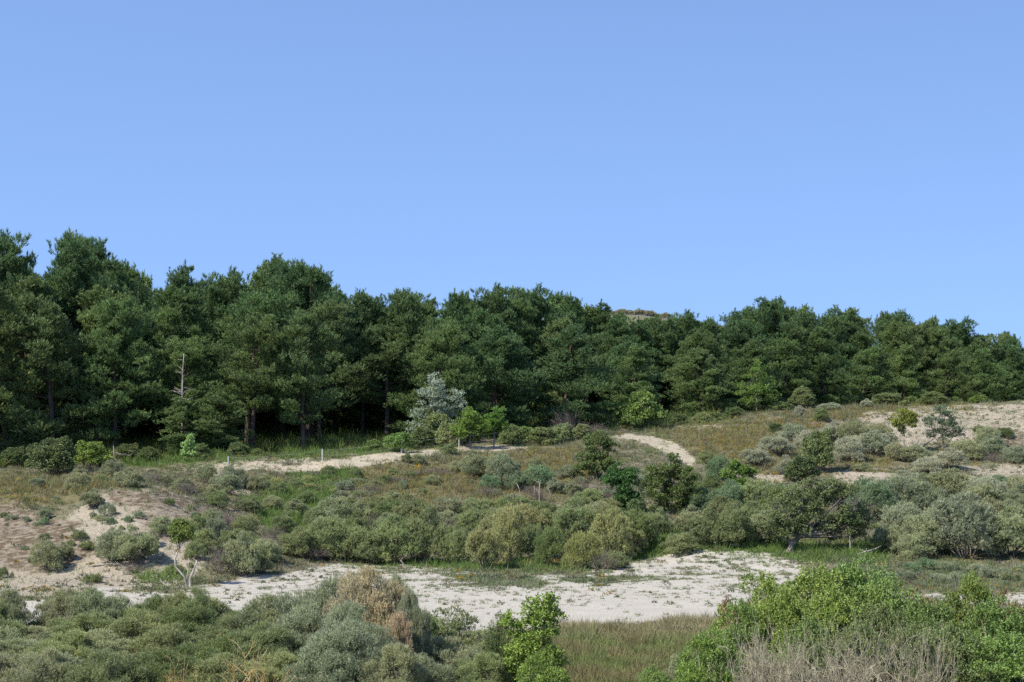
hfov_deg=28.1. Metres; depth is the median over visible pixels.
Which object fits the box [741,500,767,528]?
buckthorn shrub
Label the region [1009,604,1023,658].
leafy shrub
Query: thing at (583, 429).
leafy shrub
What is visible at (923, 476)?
buckthorn shrub
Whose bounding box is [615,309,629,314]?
buckthorn shrub
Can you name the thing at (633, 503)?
leafy shrub
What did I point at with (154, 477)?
bare shrub
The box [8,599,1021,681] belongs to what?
meadow grass
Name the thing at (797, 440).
buckthorn shrub
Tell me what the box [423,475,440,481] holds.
buckthorn shrub
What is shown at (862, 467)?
buckthorn shrub
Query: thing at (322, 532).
buckthorn shrub
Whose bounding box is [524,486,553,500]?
bare shrub
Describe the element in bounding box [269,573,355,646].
buckthorn shrub
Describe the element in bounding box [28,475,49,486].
buckthorn shrub
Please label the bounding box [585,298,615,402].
pine tree
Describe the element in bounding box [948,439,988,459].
buckthorn shrub
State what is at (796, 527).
hawthorn tree
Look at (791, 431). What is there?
buckthorn shrub
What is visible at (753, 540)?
leafy shrub
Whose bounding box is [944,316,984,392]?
pine tree
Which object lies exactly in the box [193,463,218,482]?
buckthorn shrub
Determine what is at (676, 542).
buckthorn shrub
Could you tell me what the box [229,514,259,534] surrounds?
buckthorn shrub
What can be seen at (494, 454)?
buckthorn shrub
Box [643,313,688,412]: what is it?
pine tree
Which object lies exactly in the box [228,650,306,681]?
buckthorn shrub
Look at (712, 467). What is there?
buckthorn shrub
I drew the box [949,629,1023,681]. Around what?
leafy shrub
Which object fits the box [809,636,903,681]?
bare shrub
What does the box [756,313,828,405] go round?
pine tree
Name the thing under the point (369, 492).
shrub
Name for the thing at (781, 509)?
buckthorn shrub
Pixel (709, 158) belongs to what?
sky
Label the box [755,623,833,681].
bare shrub
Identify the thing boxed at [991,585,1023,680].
leafy shrub
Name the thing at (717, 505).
buckthorn shrub
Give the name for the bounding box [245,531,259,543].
buckthorn shrub
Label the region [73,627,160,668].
buckthorn shrub
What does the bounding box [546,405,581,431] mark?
bare shrub
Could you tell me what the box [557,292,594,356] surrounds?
pine tree
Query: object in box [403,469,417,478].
shrub
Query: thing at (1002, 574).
shrub
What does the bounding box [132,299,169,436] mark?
pine tree
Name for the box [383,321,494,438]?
pine tree
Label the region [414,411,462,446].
leafy shrub
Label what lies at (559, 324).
pine tree
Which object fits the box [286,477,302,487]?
buckthorn shrub
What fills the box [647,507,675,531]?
buckthorn shrub
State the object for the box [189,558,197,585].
dead stump
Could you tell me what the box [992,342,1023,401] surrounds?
pine tree
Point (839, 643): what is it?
bare shrub
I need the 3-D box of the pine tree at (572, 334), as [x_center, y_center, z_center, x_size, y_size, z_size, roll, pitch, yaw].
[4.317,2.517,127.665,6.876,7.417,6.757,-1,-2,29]
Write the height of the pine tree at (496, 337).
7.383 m
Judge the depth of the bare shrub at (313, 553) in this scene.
81.91 m
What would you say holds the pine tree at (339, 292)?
on the ground at (592, 608)
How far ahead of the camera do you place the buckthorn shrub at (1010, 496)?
94.94 m
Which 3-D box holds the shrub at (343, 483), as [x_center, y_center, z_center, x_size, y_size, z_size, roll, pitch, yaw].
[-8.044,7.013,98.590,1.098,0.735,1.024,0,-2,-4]
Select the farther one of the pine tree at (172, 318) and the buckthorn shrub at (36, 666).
the pine tree at (172, 318)
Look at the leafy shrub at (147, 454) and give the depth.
110.38 m
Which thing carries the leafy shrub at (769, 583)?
on the ground at (592, 608)
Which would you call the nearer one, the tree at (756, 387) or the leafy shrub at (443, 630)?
the leafy shrub at (443, 630)
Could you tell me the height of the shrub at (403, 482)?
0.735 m
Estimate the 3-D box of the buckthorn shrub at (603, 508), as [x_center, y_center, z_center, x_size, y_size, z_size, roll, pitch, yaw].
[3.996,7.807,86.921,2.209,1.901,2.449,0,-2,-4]
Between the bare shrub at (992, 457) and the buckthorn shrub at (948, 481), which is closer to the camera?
the buckthorn shrub at (948, 481)
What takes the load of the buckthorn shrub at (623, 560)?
on the ground at (592, 608)
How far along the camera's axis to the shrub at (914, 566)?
79.10 m
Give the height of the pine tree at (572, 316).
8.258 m
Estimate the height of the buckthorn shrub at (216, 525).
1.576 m
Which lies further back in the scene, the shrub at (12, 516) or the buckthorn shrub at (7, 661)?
the shrub at (12, 516)
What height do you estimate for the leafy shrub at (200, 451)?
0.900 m
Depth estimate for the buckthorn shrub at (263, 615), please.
51.82 m
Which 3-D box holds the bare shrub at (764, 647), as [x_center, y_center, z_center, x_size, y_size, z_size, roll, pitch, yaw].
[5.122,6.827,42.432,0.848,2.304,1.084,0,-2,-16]
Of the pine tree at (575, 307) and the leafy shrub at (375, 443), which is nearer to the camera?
the leafy shrub at (375, 443)
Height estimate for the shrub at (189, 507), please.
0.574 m
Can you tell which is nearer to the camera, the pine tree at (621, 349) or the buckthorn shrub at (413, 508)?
the buckthorn shrub at (413, 508)
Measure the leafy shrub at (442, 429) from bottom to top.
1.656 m
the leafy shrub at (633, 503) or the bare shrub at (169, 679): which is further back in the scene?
the leafy shrub at (633, 503)
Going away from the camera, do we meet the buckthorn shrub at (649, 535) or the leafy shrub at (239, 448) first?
the buckthorn shrub at (649, 535)
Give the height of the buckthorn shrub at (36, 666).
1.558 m
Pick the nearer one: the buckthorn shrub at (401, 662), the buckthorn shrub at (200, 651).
the buckthorn shrub at (401, 662)
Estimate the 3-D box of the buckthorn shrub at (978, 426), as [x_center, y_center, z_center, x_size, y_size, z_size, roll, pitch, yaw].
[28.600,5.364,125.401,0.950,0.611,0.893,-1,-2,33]
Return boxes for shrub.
[0,446,28,465]
[0,512,8,517]
[0,566,13,577]
[0,587,34,624]
[0,598,17,621]
[0,614,31,649]
[0,625,42,664]
[0,647,84,681]
[0,652,32,681]
[3,514,18,518]
[5,625,66,652]
[10,444,33,457]
[17,628,101,680]
[20,545,29,549]
[23,435,77,474]
[24,617,47,633]
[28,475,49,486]
[28,538,65,571]
[31,586,90,627]
[36,532,52,539]
[37,505,53,517]
[38,516,49,525]
[47,611,113,640]
[49,649,153,681]
[59,541,74,560]
[62,472,91,489]
[66,539,75,545]
[69,465,89,477]
[69,583,131,622]
[70,440,112,466]
[70,529,87,538]
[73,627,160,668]
[78,487,105,507]
[78,539,96,549]
[81,573,102,582]
[88,512,97,517]
[93,473,108,481]
[93,514,106,520]
[93,529,130,559]
[98,459,126,476]
[98,502,116,515]
[102,607,173,660]
[103,516,117,524]
[106,526,122,540]
[107,523,160,564]
[109,467,146,487]
[112,443,140,457]
[113,561,158,571]
[115,648,207,681]
[118,594,171,629]
[118,622,199,675]
[124,515,133,521]
[131,510,146,517]
[136,446,160,460]
[142,472,178,481]
[143,529,159,544]
[146,652,202,681]
[148,515,171,533]
[154,590,187,618]
[155,443,171,454]
[155,474,173,483]
[156,600,224,654]
[161,563,186,572]
[162,497,175,505]
[170,476,195,489]
[173,481,198,494]
[174,631,262,672]
[176,585,216,621]
[181,652,255,681]
[183,541,206,559]
[186,503,195,512]
[186,528,219,551]
[189,514,206,530]
[192,596,237,618]
[193,444,208,457]
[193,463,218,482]
[194,636,304,681]
[195,613,255,645]
[197,538,239,573]
[201,508,221,521]
[205,510,228,544]
[206,470,242,494]
[206,489,229,507]
[214,620,309,681]
[215,465,248,485]
[216,528,246,551]
[220,529,260,576]
[223,513,236,524]
[226,605,267,631]
[227,441,251,455]
[228,593,291,638]
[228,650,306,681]
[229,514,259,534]
[235,496,265,511]
[245,474,269,489]
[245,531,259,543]
[248,448,263,455]
[249,543,273,573]
[256,537,282,562]
[258,601,326,668]
[260,525,285,540]
[260,532,282,545]
[261,495,283,508]
[268,481,288,493]
[269,476,282,483]
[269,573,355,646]
[270,510,297,532]
[277,535,295,554]
[279,526,316,556]
[279,619,390,681]
[283,498,310,513]
[284,476,293,482]
[284,543,309,557]
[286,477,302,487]
[292,545,333,560]
[295,489,316,502]
[299,483,315,487]
[301,508,324,523]
[301,515,345,560]
[302,475,317,481]
[303,599,372,678]
[308,496,351,523]
[313,508,345,530]
[316,564,419,652]
[318,465,337,473]
[319,544,357,560]
[322,521,371,559]
[331,490,348,495]
[334,480,354,489]
[337,501,376,523]
[340,497,362,507]
[340,621,398,679]
[345,509,377,531]
[345,518,402,564]
[347,466,363,477]
[352,489,363,496]
[353,477,368,482]
[358,640,428,681]
[359,485,384,492]
[361,490,374,494]
[361,495,391,511]
[362,482,376,488]
[363,511,381,530]
[364,438,385,450]
[368,478,383,486]
[369,497,402,520]
[369,513,424,562]
[372,610,413,648]
[375,512,398,534]
[378,474,393,481]
[379,572,427,635]
[381,431,413,449]
[382,491,440,530]
[383,475,415,482]
[384,490,400,498]
[385,467,399,474]
[394,651,460,681]
[396,586,441,677]
[397,505,450,562]
[398,479,408,487]
[400,423,422,439]
[401,452,411,461]
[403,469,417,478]
[407,427,438,448]
[407,453,427,463]
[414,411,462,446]
[418,487,428,493]
[420,609,437,651]
[423,466,451,474]
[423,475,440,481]
[425,478,439,483]
[425,635,484,679]
[428,614,455,649]
[430,496,463,511]
[432,603,480,643]
[435,421,466,444]
[435,512,455,531]
[437,510,460,529]
[439,525,472,562]
[441,443,456,453]
[446,499,496,535]
[447,460,462,471]
[451,649,514,681]
[457,449,487,475]
[458,497,497,511]
[460,626,500,654]
[464,517,507,567]
[473,486,500,497]
[476,506,521,533]
[478,474,503,489]
[484,610,519,681]
[485,453,521,484]
[490,452,506,461]
[491,497,505,510]
[492,504,529,562]
[494,498,519,509]
[495,502,549,536]
[496,499,528,513]
[497,424,526,444]
[499,494,511,500]
[504,470,530,489]
[508,494,523,499]
[513,496,530,501]
[514,522,543,560]
[515,425,532,440]
[515,485,537,493]
[516,647,571,681]
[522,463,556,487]
[524,426,560,444]
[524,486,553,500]
[527,456,541,467]
[527,500,545,510]
[527,500,557,511]
[530,509,560,531]
[531,524,565,564]
[544,476,564,492]
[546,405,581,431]
[548,495,596,542]
[551,422,572,440]
[556,464,580,478]
[560,530,602,568]
[561,481,581,493]
[561,496,593,508]
[565,479,598,490]
[565,526,588,540]
[570,423,592,437]
[571,453,582,460]
[575,476,586,483]
[575,488,602,502]
[575,500,608,516]
[578,420,608,433]
[583,550,622,569]
[585,503,622,543]
[587,505,637,557]
[593,413,615,426]
[593,483,617,491]
[594,498,622,510]
[601,488,616,495]
[601,550,630,568]
[613,387,667,427]
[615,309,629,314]
[617,507,629,520]
[618,507,662,545]
[618,521,649,554]
[626,498,648,515]
[630,474,650,492]
[633,308,645,314]
[634,467,642,474]
[636,663,670,681]
[637,464,662,478]
[638,519,657,547]
[640,310,656,315]
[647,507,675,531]
[657,652,708,681]
[659,312,671,317]
[660,531,700,554]
[669,413,690,424]
[671,624,750,681]
[674,504,706,531]
[679,465,701,482]
[679,505,729,544]
[682,486,714,513]
[689,480,710,499]
[690,412,712,423]
[695,451,714,463]
[702,474,723,494]
[702,494,747,528]
[704,455,730,479]
[706,412,724,419]
[707,567,803,668]
[709,502,754,545]
[710,478,749,506]
[712,596,770,681]
[712,615,782,681]
[719,595,748,665]
[722,406,744,417]
[731,621,777,681]
[733,633,817,681]
[737,477,779,513]
[738,444,775,466]
[739,513,777,544]
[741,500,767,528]
[744,509,785,544]
[748,586,833,681]
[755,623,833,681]
[757,430,796,454]
[758,483,799,509]
[768,422,783,432]
[768,613,845,681]
[768,619,819,681]
[770,636,868,681]
[771,401,792,410]
[771,503,801,521]
[772,455,799,472]
[773,560,862,628]
[779,483,806,510]
[780,423,809,439]
[783,455,822,481]
[787,385,816,406]
[788,484,814,491]
[791,429,819,447]
[792,405,805,416]
[800,428,835,470]
[802,584,875,673]
[807,621,884,681]
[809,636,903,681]
[812,408,829,421]
[815,610,866,678]
[816,402,842,409]
[818,421,851,438]
[820,550,919,638]
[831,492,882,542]
[831,619,900,681]
[832,435,865,461]
[835,420,869,438]
[844,476,899,518]
[845,630,937,681]
[848,462,873,471]
[853,601,919,680]
[854,611,913,681]
[857,429,892,454]
[857,573,934,639]
[860,398,873,406]
[867,421,893,435]
[869,524,902,550]
[870,392,909,404]
[877,620,952,681]
[878,499,929,534]
[880,572,899,580]
[881,431,896,445]
[881,476,938,515]
[884,442,908,459]
[887,469,921,483]
[890,531,935,558]
[892,451,930,460]
[892,598,957,668]
[894,445,933,461]
[896,569,917,579]
[900,512,951,556]
[902,562,922,570]
[904,583,939,615]
[907,472,938,500]
[911,455,943,472]
[911,614,970,681]
[913,557,939,568]
[914,620,1001,681]
[916,391,948,404]
[921,488,963,510]
[924,495,950,536]
[925,490,1006,557]
[926,467,968,496]
[926,573,952,582]
[931,561,959,569]
[933,447,970,467]
[937,569,1000,638]
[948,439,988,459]
[948,571,966,579]
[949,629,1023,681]
[954,481,1005,512]
[956,593,1023,681]
[957,474,979,484]
[957,563,993,569]
[966,474,1008,489]
[967,475,1008,497]
[968,395,990,402]
[969,565,997,577]
[970,505,1003,529]
[972,424,984,431]
[973,425,1005,444]
[974,502,1023,557]
[978,436,1005,453]
[985,451,1003,461]
[989,566,1011,577]
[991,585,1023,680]
[995,480,1023,515]
[997,427,1014,437]
[999,570,1020,579]
[1000,445,1023,463]
[1005,475,1023,493]
[1008,508,1023,529]
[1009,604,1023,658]
[1011,562,1023,571]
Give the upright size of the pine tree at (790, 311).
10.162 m
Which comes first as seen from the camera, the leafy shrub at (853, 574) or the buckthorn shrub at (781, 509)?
the leafy shrub at (853, 574)
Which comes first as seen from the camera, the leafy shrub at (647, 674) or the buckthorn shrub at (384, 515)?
the leafy shrub at (647, 674)
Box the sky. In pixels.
[0,0,1023,347]
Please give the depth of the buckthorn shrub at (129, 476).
87.84 m
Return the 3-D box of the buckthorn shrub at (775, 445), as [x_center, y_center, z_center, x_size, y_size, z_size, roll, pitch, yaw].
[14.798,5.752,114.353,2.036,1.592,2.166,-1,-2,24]
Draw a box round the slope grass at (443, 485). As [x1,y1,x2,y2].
[0,398,1023,606]
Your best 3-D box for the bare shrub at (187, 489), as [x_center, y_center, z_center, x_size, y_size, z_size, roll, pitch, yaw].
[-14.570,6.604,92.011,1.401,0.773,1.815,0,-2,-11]
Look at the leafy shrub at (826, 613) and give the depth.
44.09 m
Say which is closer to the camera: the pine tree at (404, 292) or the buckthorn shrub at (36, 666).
the buckthorn shrub at (36, 666)
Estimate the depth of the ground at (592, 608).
80.59 m
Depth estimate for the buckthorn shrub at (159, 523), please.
80.15 m
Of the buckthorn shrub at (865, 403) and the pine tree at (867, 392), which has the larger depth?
the pine tree at (867, 392)
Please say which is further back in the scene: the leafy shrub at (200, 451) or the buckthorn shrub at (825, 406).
the buckthorn shrub at (825, 406)
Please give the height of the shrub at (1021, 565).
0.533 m
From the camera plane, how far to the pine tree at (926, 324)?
184.11 m
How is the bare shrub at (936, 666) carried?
on the ground at (592, 608)
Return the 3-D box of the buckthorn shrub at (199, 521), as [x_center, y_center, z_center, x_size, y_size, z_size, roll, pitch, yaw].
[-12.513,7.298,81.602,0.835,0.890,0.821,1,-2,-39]
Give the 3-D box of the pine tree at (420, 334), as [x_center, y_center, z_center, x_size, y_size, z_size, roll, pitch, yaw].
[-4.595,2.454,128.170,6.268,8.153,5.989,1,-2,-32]
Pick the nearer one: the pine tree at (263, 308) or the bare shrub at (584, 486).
the bare shrub at (584, 486)
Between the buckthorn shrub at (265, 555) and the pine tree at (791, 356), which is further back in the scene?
the pine tree at (791, 356)
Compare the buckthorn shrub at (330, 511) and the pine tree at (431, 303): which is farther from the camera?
the pine tree at (431, 303)
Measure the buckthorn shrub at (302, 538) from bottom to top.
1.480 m
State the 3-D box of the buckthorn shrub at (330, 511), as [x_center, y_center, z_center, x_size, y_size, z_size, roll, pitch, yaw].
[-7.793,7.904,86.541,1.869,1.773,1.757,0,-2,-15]
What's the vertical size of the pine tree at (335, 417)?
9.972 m
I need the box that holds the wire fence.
[228,435,497,465]
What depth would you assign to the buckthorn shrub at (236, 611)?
54.76 m
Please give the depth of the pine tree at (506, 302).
144.29 m
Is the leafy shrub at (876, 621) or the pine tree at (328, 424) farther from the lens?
the pine tree at (328, 424)
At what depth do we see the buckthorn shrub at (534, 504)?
91.44 m
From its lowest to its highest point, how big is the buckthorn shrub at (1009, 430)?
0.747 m
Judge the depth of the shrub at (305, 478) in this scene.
100.73 m
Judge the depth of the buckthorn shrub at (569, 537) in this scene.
86.35 m
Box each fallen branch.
[92,560,117,566]
[115,450,133,455]
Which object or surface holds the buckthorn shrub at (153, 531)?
on the ground at (592, 608)
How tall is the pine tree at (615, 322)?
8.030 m
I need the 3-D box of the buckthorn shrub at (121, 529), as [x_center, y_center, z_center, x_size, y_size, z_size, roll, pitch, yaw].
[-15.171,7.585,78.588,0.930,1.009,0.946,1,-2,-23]
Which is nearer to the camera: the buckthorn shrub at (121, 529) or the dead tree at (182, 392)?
the buckthorn shrub at (121, 529)
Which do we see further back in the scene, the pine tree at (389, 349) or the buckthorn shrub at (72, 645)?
the pine tree at (389, 349)
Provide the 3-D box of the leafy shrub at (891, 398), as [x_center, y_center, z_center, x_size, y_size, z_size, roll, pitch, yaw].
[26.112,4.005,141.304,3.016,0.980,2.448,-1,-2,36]
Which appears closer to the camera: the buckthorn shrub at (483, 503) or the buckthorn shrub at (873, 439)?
the buckthorn shrub at (483, 503)
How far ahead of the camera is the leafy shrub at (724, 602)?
44.48 m
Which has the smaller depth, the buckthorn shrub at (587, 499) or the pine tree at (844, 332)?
the buckthorn shrub at (587, 499)
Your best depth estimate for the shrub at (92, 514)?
82.79 m
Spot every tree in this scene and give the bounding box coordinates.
[0,226,57,450]
[0,262,61,438]
[0,268,41,431]
[0,273,88,445]
[0,279,84,445]
[0,282,51,400]
[0,289,118,455]
[38,230,127,443]
[43,226,123,441]
[53,283,144,441]
[54,237,158,440]
[67,293,175,449]
[69,279,162,442]
[92,253,141,426]
[111,260,168,436]
[127,283,221,439]
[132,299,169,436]
[137,281,214,434]
[137,335,228,432]
[139,269,167,432]
[147,259,215,432]
[153,396,226,455]
[160,280,239,432]
[161,275,258,434]
[167,517,198,584]
[171,357,192,431]
[177,390,256,451]
[196,279,268,434]
[197,277,208,284]
[198,264,252,436]
[199,288,306,443]
[202,311,312,447]
[235,263,279,432]
[249,252,323,436]
[255,291,325,431]
[255,307,345,448]
[256,258,356,438]
[260,256,292,429]
[275,298,386,438]
[280,266,362,439]
[286,287,372,431]
[314,283,354,426]
[315,301,368,432]
[327,287,395,432]
[332,293,400,429]
[340,323,427,434]
[349,311,421,425]
[364,287,436,415]
[372,292,427,430]
[374,287,444,427]
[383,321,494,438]
[389,296,440,417]
[403,316,473,419]
[405,372,466,445]
[407,301,490,420]
[408,313,466,417]
[410,288,479,383]
[438,289,475,325]
[443,305,541,428]
[448,405,491,448]
[449,326,550,435]
[461,282,532,400]
[480,405,511,446]
[485,285,511,397]
[489,295,542,406]
[506,289,596,419]
[507,285,518,299]
[509,282,566,419]
[517,314,606,422]
[521,323,621,427]
[540,291,586,397]
[546,310,592,385]
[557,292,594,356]
[571,429,620,477]
[577,302,618,411]
[582,334,660,399]
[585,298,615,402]
[589,343,668,421]
[593,340,662,415]
[595,314,653,379]
[599,460,644,509]
[602,310,630,399]
[627,316,673,384]
[630,316,676,393]
[632,333,674,408]
[634,452,702,513]
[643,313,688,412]
[649,328,676,408]
[660,347,739,417]
[662,334,718,403]
[663,329,731,413]
[668,309,703,379]
[695,316,730,379]
[709,318,788,410]
[715,338,794,412]
[718,307,742,348]
[718,458,761,493]
[719,317,758,401]
[729,295,804,397]
[732,357,781,411]
[740,305,760,325]
[756,294,796,343]
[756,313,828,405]
[759,477,879,552]
[761,336,815,406]
[779,305,828,382]
[779,312,844,387]
[793,304,813,313]
[794,311,866,404]
[799,324,863,406]
[801,310,819,322]
[813,313,872,385]
[816,312,862,385]
[822,304,871,369]
[828,327,878,398]
[835,510,866,548]
[836,344,906,405]
[844,307,877,345]
[847,332,884,400]
[860,325,886,365]
[870,309,892,342]
[871,319,927,403]
[874,308,920,393]
[875,342,934,404]
[884,407,919,445]
[885,321,939,387]
[910,327,972,403]
[918,315,939,330]
[919,319,933,385]
[921,404,966,447]
[922,348,982,403]
[925,326,966,391]
[933,322,973,399]
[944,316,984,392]
[951,342,1013,400]
[955,346,1016,402]
[969,333,1005,394]
[987,365,1023,401]
[992,331,1022,369]
[992,331,1023,348]
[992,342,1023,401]
[1000,347,1023,401]
[1002,337,1023,370]
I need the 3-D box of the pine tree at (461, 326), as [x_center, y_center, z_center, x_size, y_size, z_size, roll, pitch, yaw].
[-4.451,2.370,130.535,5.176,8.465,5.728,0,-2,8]
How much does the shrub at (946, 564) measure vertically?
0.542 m
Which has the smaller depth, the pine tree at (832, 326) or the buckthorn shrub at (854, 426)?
the buckthorn shrub at (854, 426)
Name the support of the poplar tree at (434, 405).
on the ground at (592, 608)
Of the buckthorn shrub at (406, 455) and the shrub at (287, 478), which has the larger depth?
the buckthorn shrub at (406, 455)
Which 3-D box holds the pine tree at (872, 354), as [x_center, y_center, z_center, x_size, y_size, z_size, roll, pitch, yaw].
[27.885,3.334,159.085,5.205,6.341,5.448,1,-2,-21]
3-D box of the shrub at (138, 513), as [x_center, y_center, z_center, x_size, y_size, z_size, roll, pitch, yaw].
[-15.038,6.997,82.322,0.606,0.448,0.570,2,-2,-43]
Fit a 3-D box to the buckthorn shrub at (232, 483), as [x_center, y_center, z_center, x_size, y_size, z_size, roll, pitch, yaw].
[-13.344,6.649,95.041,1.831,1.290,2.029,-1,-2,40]
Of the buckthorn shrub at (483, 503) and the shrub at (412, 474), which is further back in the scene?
the shrub at (412, 474)
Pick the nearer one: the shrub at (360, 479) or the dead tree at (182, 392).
the shrub at (360, 479)
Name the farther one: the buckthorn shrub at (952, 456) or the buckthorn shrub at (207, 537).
the buckthorn shrub at (952, 456)
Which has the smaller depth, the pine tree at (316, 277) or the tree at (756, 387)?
the pine tree at (316, 277)
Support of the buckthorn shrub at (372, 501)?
on the ground at (592, 608)
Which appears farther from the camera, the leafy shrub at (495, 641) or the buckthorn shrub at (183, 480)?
the buckthorn shrub at (183, 480)
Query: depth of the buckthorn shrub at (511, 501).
93.39 m
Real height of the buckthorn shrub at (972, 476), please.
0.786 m
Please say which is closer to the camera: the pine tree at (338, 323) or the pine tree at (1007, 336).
the pine tree at (338, 323)
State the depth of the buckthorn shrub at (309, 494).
95.40 m
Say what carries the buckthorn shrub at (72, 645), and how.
on the ground at (592, 608)
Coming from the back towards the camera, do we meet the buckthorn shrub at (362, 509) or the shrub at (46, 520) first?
the buckthorn shrub at (362, 509)
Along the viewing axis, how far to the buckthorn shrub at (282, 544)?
82.37 m
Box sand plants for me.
[21,548,1020,631]
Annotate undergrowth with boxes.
[0,404,753,468]
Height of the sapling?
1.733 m
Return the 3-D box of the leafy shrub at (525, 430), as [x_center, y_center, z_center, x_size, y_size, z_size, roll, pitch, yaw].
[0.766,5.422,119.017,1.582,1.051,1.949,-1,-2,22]
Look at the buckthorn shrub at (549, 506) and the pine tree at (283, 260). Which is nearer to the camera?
the buckthorn shrub at (549, 506)
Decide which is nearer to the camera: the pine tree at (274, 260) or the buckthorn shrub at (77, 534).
the buckthorn shrub at (77, 534)
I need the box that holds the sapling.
[180,433,196,457]
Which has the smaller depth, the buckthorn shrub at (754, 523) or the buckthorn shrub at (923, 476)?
the buckthorn shrub at (754, 523)
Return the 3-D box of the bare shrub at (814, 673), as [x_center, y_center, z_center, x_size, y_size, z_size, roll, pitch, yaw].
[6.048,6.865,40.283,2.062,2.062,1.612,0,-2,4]
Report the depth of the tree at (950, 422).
118.80 m
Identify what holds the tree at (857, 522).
on the ground at (592, 608)
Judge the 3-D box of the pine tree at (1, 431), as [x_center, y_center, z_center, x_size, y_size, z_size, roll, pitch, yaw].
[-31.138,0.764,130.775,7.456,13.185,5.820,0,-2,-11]
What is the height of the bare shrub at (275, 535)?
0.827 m
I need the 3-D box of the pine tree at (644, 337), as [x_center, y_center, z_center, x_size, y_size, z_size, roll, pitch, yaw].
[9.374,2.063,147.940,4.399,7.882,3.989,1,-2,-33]
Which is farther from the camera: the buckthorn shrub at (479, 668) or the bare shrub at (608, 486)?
the bare shrub at (608, 486)
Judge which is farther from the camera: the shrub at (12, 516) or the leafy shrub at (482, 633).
the shrub at (12, 516)
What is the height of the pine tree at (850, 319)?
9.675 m
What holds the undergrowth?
on the ground at (592, 608)
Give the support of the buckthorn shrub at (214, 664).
on the ground at (592, 608)
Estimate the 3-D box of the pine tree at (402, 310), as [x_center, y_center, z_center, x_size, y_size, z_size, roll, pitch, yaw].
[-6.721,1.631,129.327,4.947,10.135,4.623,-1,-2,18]
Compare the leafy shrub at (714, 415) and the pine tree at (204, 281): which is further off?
the pine tree at (204, 281)
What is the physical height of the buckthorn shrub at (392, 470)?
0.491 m
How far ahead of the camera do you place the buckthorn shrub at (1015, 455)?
113.50 m
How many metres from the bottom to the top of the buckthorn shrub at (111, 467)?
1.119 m
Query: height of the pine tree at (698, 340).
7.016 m
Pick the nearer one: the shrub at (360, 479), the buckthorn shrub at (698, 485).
the buckthorn shrub at (698, 485)
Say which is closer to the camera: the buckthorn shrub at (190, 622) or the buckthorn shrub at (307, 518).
the buckthorn shrub at (190, 622)
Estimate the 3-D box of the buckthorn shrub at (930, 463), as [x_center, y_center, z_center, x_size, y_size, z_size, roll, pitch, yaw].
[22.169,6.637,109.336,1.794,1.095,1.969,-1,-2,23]
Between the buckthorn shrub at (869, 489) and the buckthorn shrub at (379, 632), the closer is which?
the buckthorn shrub at (379, 632)
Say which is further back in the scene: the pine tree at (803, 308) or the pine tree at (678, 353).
the pine tree at (803, 308)
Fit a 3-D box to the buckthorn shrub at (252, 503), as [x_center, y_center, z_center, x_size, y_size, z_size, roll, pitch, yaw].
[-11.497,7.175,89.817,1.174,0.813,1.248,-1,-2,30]
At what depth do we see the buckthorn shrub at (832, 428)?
121.70 m
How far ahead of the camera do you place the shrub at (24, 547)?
78.97 m
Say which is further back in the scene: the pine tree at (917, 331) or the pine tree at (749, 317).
the pine tree at (917, 331)
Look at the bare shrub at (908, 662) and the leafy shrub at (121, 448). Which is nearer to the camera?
the bare shrub at (908, 662)
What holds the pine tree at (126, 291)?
on the ground at (592, 608)
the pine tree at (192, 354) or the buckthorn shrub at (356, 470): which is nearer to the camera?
the buckthorn shrub at (356, 470)
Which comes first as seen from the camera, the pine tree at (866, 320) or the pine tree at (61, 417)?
the pine tree at (61, 417)
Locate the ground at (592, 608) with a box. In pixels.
[0,314,1023,675]
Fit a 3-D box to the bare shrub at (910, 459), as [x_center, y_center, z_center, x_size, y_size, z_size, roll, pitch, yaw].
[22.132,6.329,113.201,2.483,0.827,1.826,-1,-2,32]
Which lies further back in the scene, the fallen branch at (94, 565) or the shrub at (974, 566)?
the shrub at (974, 566)
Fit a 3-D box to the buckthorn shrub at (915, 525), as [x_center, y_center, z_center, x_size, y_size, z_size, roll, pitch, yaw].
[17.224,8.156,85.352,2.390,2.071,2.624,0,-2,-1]
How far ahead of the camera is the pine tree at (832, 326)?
161.12 m
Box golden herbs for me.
[0,403,1018,569]
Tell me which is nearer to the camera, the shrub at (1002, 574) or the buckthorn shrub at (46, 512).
the shrub at (1002, 574)
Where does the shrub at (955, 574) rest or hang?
on the ground at (592, 608)
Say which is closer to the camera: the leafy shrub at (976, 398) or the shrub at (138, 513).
the shrub at (138, 513)
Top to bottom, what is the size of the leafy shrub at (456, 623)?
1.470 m
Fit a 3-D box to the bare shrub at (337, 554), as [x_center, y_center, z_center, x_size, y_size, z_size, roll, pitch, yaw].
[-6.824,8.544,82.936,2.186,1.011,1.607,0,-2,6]
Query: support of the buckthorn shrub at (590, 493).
on the ground at (592, 608)
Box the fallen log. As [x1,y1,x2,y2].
[857,546,879,553]
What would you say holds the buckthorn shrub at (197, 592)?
on the ground at (592, 608)
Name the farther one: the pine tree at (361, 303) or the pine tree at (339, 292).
the pine tree at (339, 292)
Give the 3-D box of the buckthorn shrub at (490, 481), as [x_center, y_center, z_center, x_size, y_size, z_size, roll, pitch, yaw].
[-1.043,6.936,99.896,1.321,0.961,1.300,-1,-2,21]
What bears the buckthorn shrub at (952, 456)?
on the ground at (592, 608)
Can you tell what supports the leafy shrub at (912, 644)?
on the ground at (592, 608)
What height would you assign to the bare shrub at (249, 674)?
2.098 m
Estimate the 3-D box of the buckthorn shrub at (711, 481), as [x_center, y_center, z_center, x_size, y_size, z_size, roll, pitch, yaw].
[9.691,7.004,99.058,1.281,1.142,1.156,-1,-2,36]
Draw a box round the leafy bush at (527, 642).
[496,590,572,681]
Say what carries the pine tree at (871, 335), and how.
on the ground at (592, 608)

